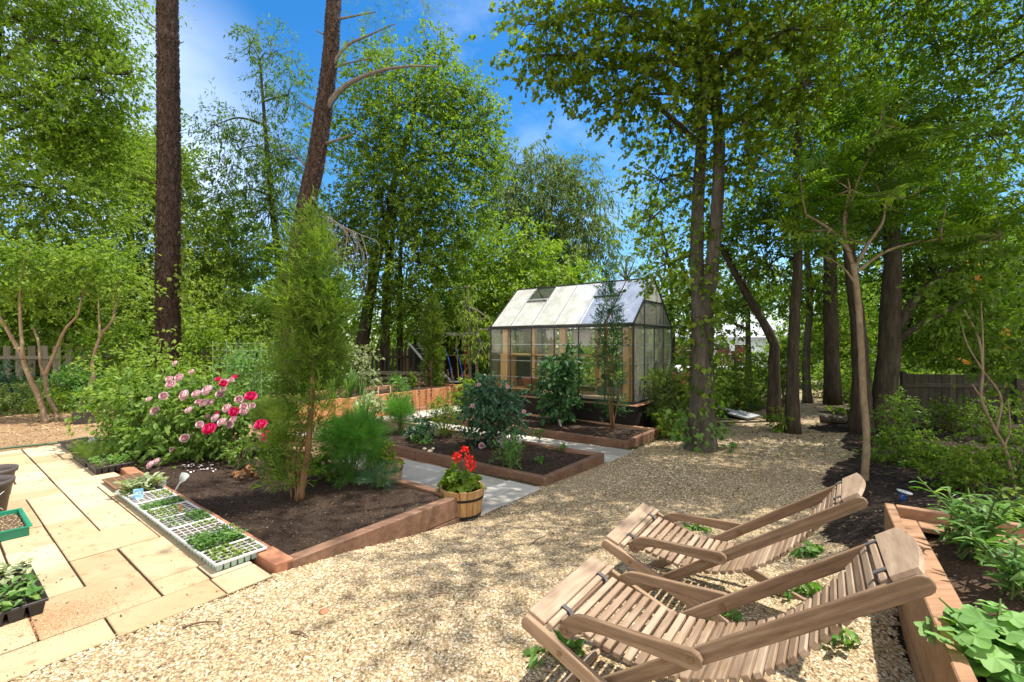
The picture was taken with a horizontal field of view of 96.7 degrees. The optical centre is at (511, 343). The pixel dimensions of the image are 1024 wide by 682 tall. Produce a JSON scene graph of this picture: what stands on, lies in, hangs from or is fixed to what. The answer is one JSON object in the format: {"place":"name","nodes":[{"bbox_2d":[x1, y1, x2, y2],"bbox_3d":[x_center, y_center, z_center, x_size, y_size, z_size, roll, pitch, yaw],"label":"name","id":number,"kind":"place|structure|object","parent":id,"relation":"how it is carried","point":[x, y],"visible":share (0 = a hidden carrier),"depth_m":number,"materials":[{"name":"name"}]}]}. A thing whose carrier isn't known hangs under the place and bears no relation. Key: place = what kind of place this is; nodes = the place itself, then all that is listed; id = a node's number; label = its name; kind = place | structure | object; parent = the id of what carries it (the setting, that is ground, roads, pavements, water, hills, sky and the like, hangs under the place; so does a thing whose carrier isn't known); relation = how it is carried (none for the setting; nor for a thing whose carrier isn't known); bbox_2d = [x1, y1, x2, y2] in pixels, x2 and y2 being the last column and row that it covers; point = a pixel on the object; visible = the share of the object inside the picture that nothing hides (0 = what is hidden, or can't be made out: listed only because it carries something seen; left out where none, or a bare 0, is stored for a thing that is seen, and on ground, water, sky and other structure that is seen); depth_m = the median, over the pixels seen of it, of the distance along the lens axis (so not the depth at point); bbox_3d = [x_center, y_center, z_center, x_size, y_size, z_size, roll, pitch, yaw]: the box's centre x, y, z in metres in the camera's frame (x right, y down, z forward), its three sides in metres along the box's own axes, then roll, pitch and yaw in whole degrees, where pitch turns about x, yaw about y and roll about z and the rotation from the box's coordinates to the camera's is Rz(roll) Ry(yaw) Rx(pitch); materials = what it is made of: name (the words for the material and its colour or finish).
{"place":"outdoors","nodes":[
{"label":"outdoors","id":0,"kind":"place"},
{"bbox_2d":[0,444,271,681],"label":"patio","id":1,"kind":"structure","parent":0,"point":[76,498],"depth_m":3.04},
{"bbox_2d":[0,508,32,541],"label":"seed tray","id":2,"kind":"object","parent":1,"relation":"on","point":[15,523],"visible":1,"depth_m":3.62,"materials":[{"name":"green plastic"}]},
{"bbox_2d":[0,555,37,589],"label":"black tray","id":3,"kind":"object","parent":1,"relation":"on","point":[9,572],"visible":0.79,"depth_m":2.77,"materials":[{"name":"plant"}]},
{"bbox_2d":[0,574,48,625],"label":"black tray","id":4,"kind":"object","parent":1,"relation":"on","point":[30,595],"visible":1,"depth_m":2.50,"materials":[{"name":"plant"}]},
{"bbox_2d":[0,585,158,659],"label":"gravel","id":5,"kind":"structure","parent":1,"relation":"on","point":[65,611],"depth_m":2.44,"materials":[{"name":"beige gravel"}]},
{"bbox_2d":[68,438,125,466],"bbox_3d":[-5.290,1.361,5.809,0.912,0.254,0.548,0,0,40],"label":"black tray","id":6,"kind":"object","parent":1,"relation":"on","point":[82,456],"visible":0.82,"depth_m":5.72,"materials":[{"name":"plant"}]},
{"bbox_2d":[86,453,134,474],"bbox_3d":[-4.772,1.408,5.415,0.474,0.160,0.414,0,0,40],"label":"black tray","id":7,"kind":"object","parent":1,"relation":"on","point":[103,465],"visible":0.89,"depth_m":5.32,"materials":[{"name":"plant"}]},
{"bbox_2d":[112,471,167,500],"bbox_3d":[-3.650,1.397,4.482,0.402,0.183,0.424,0,0,34],"label":"seedling tray","id":8,"kind":"object","parent":1,"relation":"on","point":[130,485],"visible":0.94,"depth_m":4.45,"materials":[{"name":"plant"}]},
{"bbox_2d":[143,501,200,524],"bbox_3d":[-2.923,1.449,3.916,0.332,0.078,0.328,0,0,38],"label":"seedling tray","id":9,"kind":"object","parent":1,"relation":"on","point":[157,513],"visible":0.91,"depth_m":3.89,"materials":[{"name":"white plastic"}]},
{"bbox_2d":[155,508,213,534],"bbox_3d":[-2.673,1.445,3.723,0.313,0.086,0.328,0,0,38],"label":"seedling tray","id":10,"kind":"object","parent":1,"relation":"on","point":[178,520],"visible":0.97,"depth_m":3.71,"materials":[{"name":"white plastic"}]},
{"bbox_2d":[167,517,229,546],"bbox_3d":[-2.420,1.453,3.529,0.342,0.070,0.328,0,0,38],"label":"seedling tray","id":11,"kind":"object","parent":1,"relation":"on","point":[178,533],"visible":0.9,"depth_m":3.53,"materials":[{"name":"white plastic"}]},
{"bbox_2d":[183,523,248,558],"bbox_3d":[-2.162,1.431,3.333,0.323,0.114,0.351,0,0,39],"label":"seedling tray","id":12,"kind":"object","parent":1,"relation":"on","point":[197,544],"visible":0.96,"depth_m":3.30,"materials":[{"name":"green plant"}]},
{"bbox_2d":[199,537,266,570],"bbox_3d":[-1.925,1.446,3.155,0.282,0.083,0.336,0,0,38],"label":"seedling tray","id":13,"kind":"object","parent":1,"relation":"on","point":[224,556],"visible":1,"depth_m":3.11,"materials":[{"name":"white plastic"}]},
{"bbox_2d":[0,400,440,574],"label":"bare soil","id":14,"kind":"structure","parent":0,"point":[82,432],"depth_m":7.77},
{"bbox_2d":[0,227,71,422],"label":"crape myrtle","id":15,"kind":"object","parent":14,"relation":"on","point":[18,292],"visible":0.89,"depth_m":8.78,"materials":[{"name":"green plant"}]},
{"bbox_2d":[2,225,138,420],"bbox_3d":[-8.799,-0.392,9.132,2.412,3.879,1.489,0,0,0],"label":"crape myrtle","id":16,"kind":"object","parent":14,"relation":"on","point":[71,273],"visible":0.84,"depth_m":8.90,"materials":[{"name":"green plant"}]},
{"bbox_2d":[32,361,110,411],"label":"border plant","id":17,"kind":"object","parent":14,"relation":"on","point":[63,375],"visible":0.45,"depth_m":10.21,"materials":[{"name":"green plant"}]},
{"bbox_2d":[49,299,154,396],"bbox_3d":[-10.217,0.336,11.655,2.579,2.825,2.233,0,0,0],"label":"background shrub","id":18,"kind":"object","parent":14,"relation":"on","point":[110,343],"visible":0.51,"depth_m":11.39,"materials":[{"name":"green plant"}]},
{"bbox_2d":[42,231,168,420],"bbox_3d":[-7.953,-0.346,9.180,2.158,3.794,1.556,0,0,0],"label":"crape myrtle","id":19,"kind":"object","parent":14,"relation":"on","point":[127,269],"visible":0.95,"depth_m":8.99,"materials":[{"name":"green plant"}]},
{"bbox_2d":[46,331,230,448],"bbox_3d":[-5.431,0.837,6.812,2.083,2.056,1.973,0,0,22],"label":"garden shrub","id":20,"kind":"object","parent":14,"relation":"on","point":[109,379],"visible":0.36,"depth_m":6.67,"materials":[{"name":"green plant"}]},
{"bbox_2d":[131,0,195,395],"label":"pine tree","id":21,"kind":"object","parent":14,"relation":"on","point":[168,268],"visible":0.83,"depth_m":10.82,"materials":[{"name":"brown plant"}]},
{"bbox_2d":[146,304,272,399],"bbox_3d":[-7.919,0.420,11.835,2.884,2.942,2.651,0,0,0],"label":"background shrub","id":22,"kind":"object","parent":14,"relation":"on","point":[215,337],"visible":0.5,"depth_m":11.66,"materials":[{"name":"green plant"}]},
{"bbox_2d":[196,338,289,416],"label":"background shrub","id":23,"kind":"object","parent":14,"relation":"on","point":[244,366],"visible":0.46,"depth_m":9.23,"materials":[{"name":"green plant"}]},
{"bbox_2d":[106,431,461,572],"bbox_3d":[-3.492,1.667,5.595,6.243,0.426,1.779,0,0,38],"label":"raised bed","id":24,"kind":"object","parent":14,"relation":"on","point":[322,520],"visible":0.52,"depth_m":4.17,"materials":[{"name":"soil"}]},
{"bbox_2d":[87,360,270,468],"bbox_3d":[-4.425,1.023,6.253,3.098,1.610,1.876,0,0,0],"label":"rose bush","id":25,"kind":"object","parent":24,"relation":"in","point":[204,419],"visible":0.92,"depth_m":5.89,"materials":[{"name":"green plant"}]},
{"bbox_2d":[215,428,263,469],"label":"garden shrub","id":26,"kind":"object","parent":24,"relation":"on","point":[243,444],"visible":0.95,"depth_m":5.49,"materials":[{"name":"green plant"}]},
{"bbox_2d":[243,393,299,453],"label":"feathery herb","id":27,"kind":"object","parent":24,"relation":"on","point":[264,403],"visible":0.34,"depth_m":6.13,"materials":[{"name":"green plant"}]},
{"bbox_2d":[244,185,370,501],"bbox_3d":[-1.975,-0.012,4.343,1.224,3.045,0.933,0,0,0],"label":"conifer tree","id":28,"kind":"object","parent":24,"relation":"on","point":[316,297],"visible":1,"depth_m":4.31,"materials":[{"name":"green plant"}]},
{"bbox_2d":[302,406,396,488],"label":"feathery herb","id":29,"kind":"object","parent":24,"relation":"on","point":[340,444],"visible":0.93,"depth_m":4.78,"materials":[{"name":"green plant"}]},
{"bbox_2d":[354,460,401,491],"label":"feathery herb","id":30,"kind":"object","parent":24,"relation":"on","point":[370,476],"visible":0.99,"depth_m":4.74,"materials":[{"name":"green plant"}]},
{"bbox_2d":[337,343,384,392],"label":"garden shrub","id":31,"kind":"object","parent":14,"relation":"on","point":[363,358],"visible":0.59,"depth_m":11.45,"materials":[{"name":"green plant"}]},
{"bbox_2d":[266,382,463,420],"bbox_3d":[-3.346,1.445,11.344,1.410,0.610,4.799,0,0,38],"label":"raised bed","id":32,"kind":"object","parent":14,"relation":"on","point":[415,392],"visible":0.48,"depth_m":11.47,"materials":[{"name":"wood"}]},
{"bbox_2d":[276,0,454,394],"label":"pine tree","id":33,"kind":"object","parent":14,"relation":"on","point":[327,95],"visible":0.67,"depth_m":11.32,"materials":[{"name":"brown plant"}]},
{"bbox_2d":[343,454,541,520],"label":"garden path","id":34,"kind":"structure","parent":0,"point":[498,493],"depth_m":5.53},
{"bbox_2d":[440,481,484,519],"bbox_3d":[-0.496,1.563,4.553,0.450,0.274,0.450,0,0,0],"label":"barrel planter","id":35,"kind":"object","parent":34,"relation":"on","point":[469,505],"visible":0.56,"depth_m":4.38,"materials":[{"name":"wood"}]},
{"bbox_2d":[437,445,486,498],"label":"geranium","id":36,"kind":"object","parent":35,"relation":"in","point":[459,481],"visible":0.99,"depth_m":4.47,"materials":[{"name":"green plant"}]},
{"bbox_2d":[2,354,1010,536],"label":"ground","id":37,"kind":"structure","parent":0,"point":[729,420],"depth_m":11.59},
{"bbox_2d":[0,293,89,381],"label":"background shrub","id":38,"kind":"object","parent":37,"relation":"on","point":[4,337],"visible":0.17,"depth_m":13.25,"materials":[{"name":"green plant"}]},
{"bbox_2d":[8,282,125,390],"bbox_3d":[-12.570,0.029,13.260,2.898,3.838,3.005,0,0,0],"label":"background shrub","id":39,"kind":"object","parent":37,"relation":"on","point":[77,326],"visible":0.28,"depth_m":12.85,"materials":[{"name":"green plant"}]},
{"bbox_2d":[0,0,197,346],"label":"broadleaf tree","id":40,"kind":"object","parent":37,"relation":"on","point":[63,143],"visible":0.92,"depth_m":12.47,"materials":[{"name":"green plant"}]},
{"bbox_2d":[1,91,218,367],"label":"broadleaf tree","id":41,"kind":"object","parent":37,"relation":"on","point":[185,147],"visible":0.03,"depth_m":23.82,"materials":[{"name":"green plant"}]},
{"bbox_2d":[0,344,225,397],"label":"picket fence","id":42,"kind":"object","parent":37,"relation":"on","point":[31,357],"visible":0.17,"depth_m":12.09,"materials":[{"name":"grey wood"}]},
{"bbox_2d":[7,116,268,379],"bbox_3d":[-12.983,-3.522,16.008,9.392,10.168,7.788,0,0,0],"label":"broadleaf tree","id":43,"kind":"object","parent":37,"relation":"on","point":[199,296],"visible":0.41,"depth_m":15.64,"materials":[{"name":"green plant"}]},
{"bbox_2d":[182,184,270,348],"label":"broadleaf tree","id":44,"kind":"object","parent":37,"relation":"on","point":[237,223],"visible":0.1,"depth_m":19.85,"materials":[{"name":"green plant"}]},
{"bbox_2d":[217,315,308,394],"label":"background shrub","id":45,"kind":"object","parent":37,"relation":"on","point":[259,344],"visible":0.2,"depth_m":12.25,"materials":[{"name":"green plant"}]},
{"bbox_2d":[180,13,357,377],"bbox_3d":[-8.653,-5.485,16.428,7.322,14.072,4.567,0,0,18],"label":"broadleaf tree","id":46,"kind":"object","parent":37,"relation":"on","point":[269,173],"visible":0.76,"depth_m":16.53,"materials":[{"name":"green plant"}]},
{"bbox_2d":[335,346,425,385],"bbox_3d":[-4.111,0.870,14.826,3.110,1.560,0.160,0,0,-11],"label":"picket fence","id":47,"kind":"object","parent":37,"relation":"on","point":[414,356],"visible":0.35,"depth_m":14.92,"materials":[{"name":"brown wood"}]},
{"bbox_2d":[283,11,522,378],"bbox_3d":[-3.324,-4.513,14.538,7.436,12.350,5.404,0,0,0],"label":"broadleaf tree","id":48,"kind":"object","parent":37,"relation":"on","point":[417,193],"visible":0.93,"depth_m":14.22,"materials":[{"name":"green plant"}]},
{"bbox_2d":[416,294,448,386],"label":"columnar conifer","id":49,"kind":"object","parent":37,"relation":"on","point":[430,342],"visible":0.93,"depth_m":12.87,"materials":[{"name":"green plant"}]},
{"bbox_2d":[408,330,489,386],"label":"tool shed","id":50,"kind":"structure","parent":37,"relation":"on","point":[453,362],"depth_m":17.48,"materials":[{"name":"brown wood"}]},
{"bbox_2d":[447,283,492,400],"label":"weeping tree","id":51,"kind":"object","parent":37,"relation":"on","point":[477,346],"visible":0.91,"depth_m":13.45,"materials":[{"name":"green plant"}]},
{"bbox_2d":[354,419,603,485],"bbox_3d":[-1.085,1.766,7.641,4.969,0.269,1.600,0,0,38],"label":"raised bed","id":52,"kind":"object","parent":37,"relation":"on","point":[555,466],"visible":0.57,"depth_m":6.71,"materials":[{"name":"brown wood"}]},
{"bbox_2d":[379,395,418,434],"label":"feathery herb","id":53,"kind":"object","parent":52,"relation":"on","point":[401,405],"visible":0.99,"depth_m":8.33,"materials":[{"name":"green plant"}]},
{"bbox_2d":[401,410,440,443],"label":"leafy perennial","id":54,"kind":"object","parent":52,"relation":"on","point":[422,429],"visible":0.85,"depth_m":7.78,"materials":[{"name":"green plant"}]},
{"bbox_2d":[414,388,464,437],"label":"leafy perennial","id":55,"kind":"object","parent":52,"relation":"on","point":[444,410],"visible":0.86,"depth_m":8.08,"materials":[{"name":"green plant"}]},
{"bbox_2d":[443,371,531,448],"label":"rose bush","id":56,"kind":"object","parent":52,"relation":"in","point":[492,416],"visible":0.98,"depth_m":7.23,"materials":[{"name":"green plant"}]},
{"bbox_2d":[487,427,526,469],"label":"bushy perennial","id":57,"kind":"object","parent":52,"relation":"on","point":[509,453],"visible":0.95,"depth_m":6.04,"materials":[{"name":"green plant"}]},
{"bbox_2d":[2,360,994,415],"bbox_3d":[2.020,1.533,20.744,48.261,1.201,18.829,0,0,0],"label":"ground cover","id":58,"kind":"object","parent":37,"relation":"on","point":[840,410],"visible":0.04,"depth_m":16.83,"materials":[{"name":"green plant"}]},
{"bbox_2d":[393,206,606,388],"bbox_3d":[-0.115,-1.595,17.018,8.730,7.101,5.170,0,0,0],"label":"broadleaf tree","id":59,"kind":"object","parent":37,"relation":"on","point":[490,303],"visible":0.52,"depth_m":16.32,"materials":[{"name":"green plant"}]},
{"bbox_2d":[0,190,1023,374],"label":"wood","id":60,"kind":"object","parent":37,"relation":"on","point":[373,344],"visible":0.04,"depth_m":29.20,"materials":[{"name":"green plant"}]},
{"bbox_2d":[435,410,658,448],"bbox_3d":[0.540,1.831,9.879,4.819,0.298,1.530,0,0,38],"label":"raised bed","id":61,"kind":"object","parent":37,"relation":"on","point":[602,434],"visible":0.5,"depth_m":8.86,"materials":[{"name":"wood"}]},
{"bbox_2d":[520,339,589,425],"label":"leafy shrub","id":62,"kind":"object","parent":61,"relation":"on","point":[559,382],"visible":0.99,"depth_m":9.48,"materials":[{"name":"green plant"}]},
{"bbox_2d":[587,261,635,428],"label":"juniper tree","id":63,"kind":"object","parent":61,"relation":"on","point":[603,354],"visible":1,"depth_m":9.02,"materials":[{"name":"green plant"}]},
{"bbox_2d":[457,131,642,376],"bbox_3d":[1.655,-4.103,21.118,8.982,12.132,6.311,0,0,0],"label":"willow like tree","id":64,"kind":"object","parent":37,"relation":"on","point":[540,202],"visible":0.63,"depth_m":21.05,"materials":[{"name":"green plant"}]},
{"bbox_2d":[488,277,676,426],"bbox_3d":[1.710,0.269,11.569,4.149,3.563,2.660,0,0,38],"label":"greenhouse","id":65,"kind":"object","parent":37,"relation":"on","point":[530,315],"visible":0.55,"depth_m":10.80,"materials":[{"name":"clear glass"}]},
{"bbox_2d":[500,353,630,401],"bbox_3d":[1.239,0.833,10.891,3.550,1.135,0.520,0,0,38],"label":"potting bench","id":66,"kind":"object","parent":65,"relation":"on","point":[513,366],"visible":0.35,"depth_m":11.40,"materials":[{"name":"brown wood"}]},
{"bbox_2d":[640,358,689,427],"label":"leafy shrub","id":67,"kind":"object","parent":37,"relation":"on","point":[666,381],"visible":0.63,"depth_m":9.61,"materials":[{"name":"green plant"}]},
{"bbox_2d":[625,184,714,363],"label":"shade tree","id":68,"kind":"object","parent":37,"relation":"on","point":[666,229],"visible":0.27,"depth_m":18.90,"materials":[{"name":"green plant"}]},
{"bbox_2d":[661,254,813,394],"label":"shade tree","id":69,"kind":"object","parent":37,"relation":"on","point":[741,326],"visible":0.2,"depth_m":17.00,"materials":[{"name":"green plant"}]},
{"bbox_2d":[675,323,814,368],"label":"house","id":70,"kind":"structure","parent":37,"relation":"on","point":[762,342],"depth_m":35.97,"materials":[{"name":"white"}]},
{"bbox_2d":[714,339,783,410],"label":"understory bush","id":71,"kind":"object","parent":37,"relation":"on","point":[737,383],"visible":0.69,"depth_m":12.88,"materials":[{"name":"green plant"}]},
{"bbox_2d":[771,282,915,380],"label":"shade tree","id":72,"kind":"object","parent":37,"relation":"on","point":[817,351],"visible":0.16,"depth_m":19.57,"materials":[{"name":"green plant"}]},
{"bbox_2d":[807,403,1023,674],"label":"mulch bed","id":73,"kind":"object","parent":37,"relation":"on","point":[898,482],"visible":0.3,"depth_m":5.53,"materials":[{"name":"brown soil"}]},
{"bbox_2d":[628,0,1023,268],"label":"shade tree","id":74,"kind":"object","parent":73,"relation":"on","point":[922,13],"visible":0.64,"depth_m":7.56,"materials":[{"name":"green plant"}]},
{"bbox_2d":[747,49,1023,480],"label":"young tree","id":75,"kind":"object","parent":73,"relation":"on","point":[887,136],"visible":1,"depth_m":5.61,"materials":[{"name":"green plant"}]},
{"bbox_2d":[869,386,938,444],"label":"azalea shrub","id":76,"kind":"object","parent":73,"relation":"on","point":[904,418],"visible":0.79,"depth_m":8.17,"materials":[{"name":"green plant"}]},
{"bbox_2d":[786,95,1023,433],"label":"shade tree","id":77,"kind":"object","parent":73,"relation":"on","point":[894,336],"visible":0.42,"depth_m":9.45,"materials":[{"name":"green plant"}]},
{"bbox_2d":[853,419,960,469],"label":"azalea shrub","id":78,"kind":"object","parent":73,"relation":"on","point":[896,440],"visible":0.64,"depth_m":6.57,"materials":[{"name":"green plant"}]},
{"bbox_2d":[866,174,1023,374],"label":"shade tree","id":79,"kind":"object","parent":73,"relation":"on","point":[941,365],"visible":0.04,"depth_m":13.65,"materials":[{"name":"green plant"}]},
{"bbox_2d":[910,393,987,433],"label":"azalea shrub","id":80,"kind":"object","parent":73,"relation":"on","point":[948,418],"visible":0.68,"depth_m":9.59,"materials":[{"name":"green plant"}]},
{"bbox_2d":[896,234,1023,490],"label":"magnolia shrub","id":81,"kind":"object","parent":73,"relation":"on","point":[991,303],"visible":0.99,"depth_m":5.19,"materials":[{"name":"green plant"}]},
{"bbox_2d":[899,433,1023,493],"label":"azalea shrub","id":82,"kind":"object","parent":73,"relation":"on","point":[961,476],"visible":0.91,"depth_m":5.09,"materials":[{"name":"green plant"}]},
{"bbox_2d":[900,371,1023,423],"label":"board fence","id":83,"kind":"object","parent":73,"relation":"on","point":[924,388],"visible":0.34,"depth_m":10.75,"materials":[{"name":"brown wood"}]},
{"bbox_2d":[945,396,1023,443],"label":"azalea shrub","id":84,"kind":"object","parent":73,"relation":"on","point":[988,427],"visible":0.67,"depth_m":8.39,"materials":[{"name":"green plant"}]},
{"bbox_2d":[965,427,1023,486],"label":"azalea shrub","id":85,"kind":"object","parent":73,"relation":"on","point":[1018,471],"visible":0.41,"depth_m":5.61,"materials":[{"name":"green plant"}]},
{"bbox_2d":[0,0,1023,348],"label":"sky","id":86,"kind":"structure","parent":0,"point":[203,51],"materials":[{"name":"blue"}]},
{"bbox_2d":[6,381,1023,681],"bbox_3d":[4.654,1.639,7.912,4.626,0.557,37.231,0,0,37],"label":"gravel path","id":87,"kind":"structure","parent":0,"point":[744,427],"depth_m":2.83,"materials":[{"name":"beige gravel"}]},
{"bbox_2d":[523,630,584,670],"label":"weed","id":88,"kind":"object","parent":87,"relation":"on","point":[571,642],"visible":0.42,"depth_m":2.15,"materials":[{"name":"green plant"}]},
{"bbox_2d":[462,0,900,453],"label":"maple tree","id":89,"kind":"object","parent":87,"relation":"on","point":[701,62],"visible":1,"depth_m":6.96,"materials":[{"name":"green plant"}]},
{"bbox_2d":[521,527,936,681],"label":"deckchair","id":90,"kind":"object","parent":87,"relation":"on","point":[885,569],"visible":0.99,"depth_m":1.67,"materials":[{"name":"brown wood"}]},
{"bbox_2d":[602,473,867,628],"bbox_3d":[1.241,1.150,2.621,1.263,0.941,0.670,0,-3,36],"label":"deckchair","id":91,"kind":"object","parent":87,"relation":"on","point":[836,501],"visible":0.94,"depth_m":2.56,"materials":[{"name":"brown wood"}]},
{"bbox_2d":[681,182,788,421],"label":"shade tree","id":92,"kind":"object","parent":87,"relation":"on","point":[727,256],"visible":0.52,"depth_m":10.96,"materials":[{"name":"green plant"}]},
{"bbox_2d":[707,66,883,434],"bbox_3d":[6.009,-1.869,9.890,3.487,7.588,3.005,0,0,0],"label":"shade tree","id":93,"kind":"object","parent":87,"relation":"on","point":[795,260],"visible":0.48,"depth_m":9.57,"materials":[{"name":"green plant"}]},
{"bbox_2d":[756,189,904,403],"bbox_3d":[9.887,-1.620,14.422,4.159,7.153,4.116,0,0,34],"label":"shade tree","id":94,"kind":"object","parent":87,"relation":"on","point":[812,284],"visible":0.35,"depth_m":14.42,"materials":[{"name":"green plant"}]},
{"bbox_2d":[724,0,1023,405],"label":"shade tree","id":95,"kind":"object","parent":87,"relation":"on","point":[832,389],"visible":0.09,"depth_m":13.70,"materials":[{"name":"green plant"}]},
{"bbox_2d":[884,503,1023,681],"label":"raised bed","id":96,"kind":"object","parent":87,"relation":"on","point":[955,578],"visible":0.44,"depth_m":2.13,"materials":[{"name":"wood"}]},
{"bbox_2d":[909,477,1023,565],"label":"leafy plant","id":97,"kind":"object","parent":96,"relation":"on","point":[974,519],"visible":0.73,"depth_m":2.36,"materials":[{"name":"green plant"}]},
{"bbox_2d":[924,597,1023,681],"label":"leafy plant","id":98,"kind":"object","parent":96,"relation":"on","point":[976,631],"visible":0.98,"depth_m":1.53,"materials":[{"name":"green plant"}]},
{"bbox_2d":[948,520,1023,601],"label":"leafy plant","id":99,"kind":"object","parent":96,"relation":"on","point":[1011,569],"visible":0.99,"depth_m":2.05,"materials":[{"name":"green plant"}]},
{"bbox_2d":[408,420,633,462],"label":"side path","id":100,"kind":"structure","parent":0,"point":[611,454],"depth_m":7.92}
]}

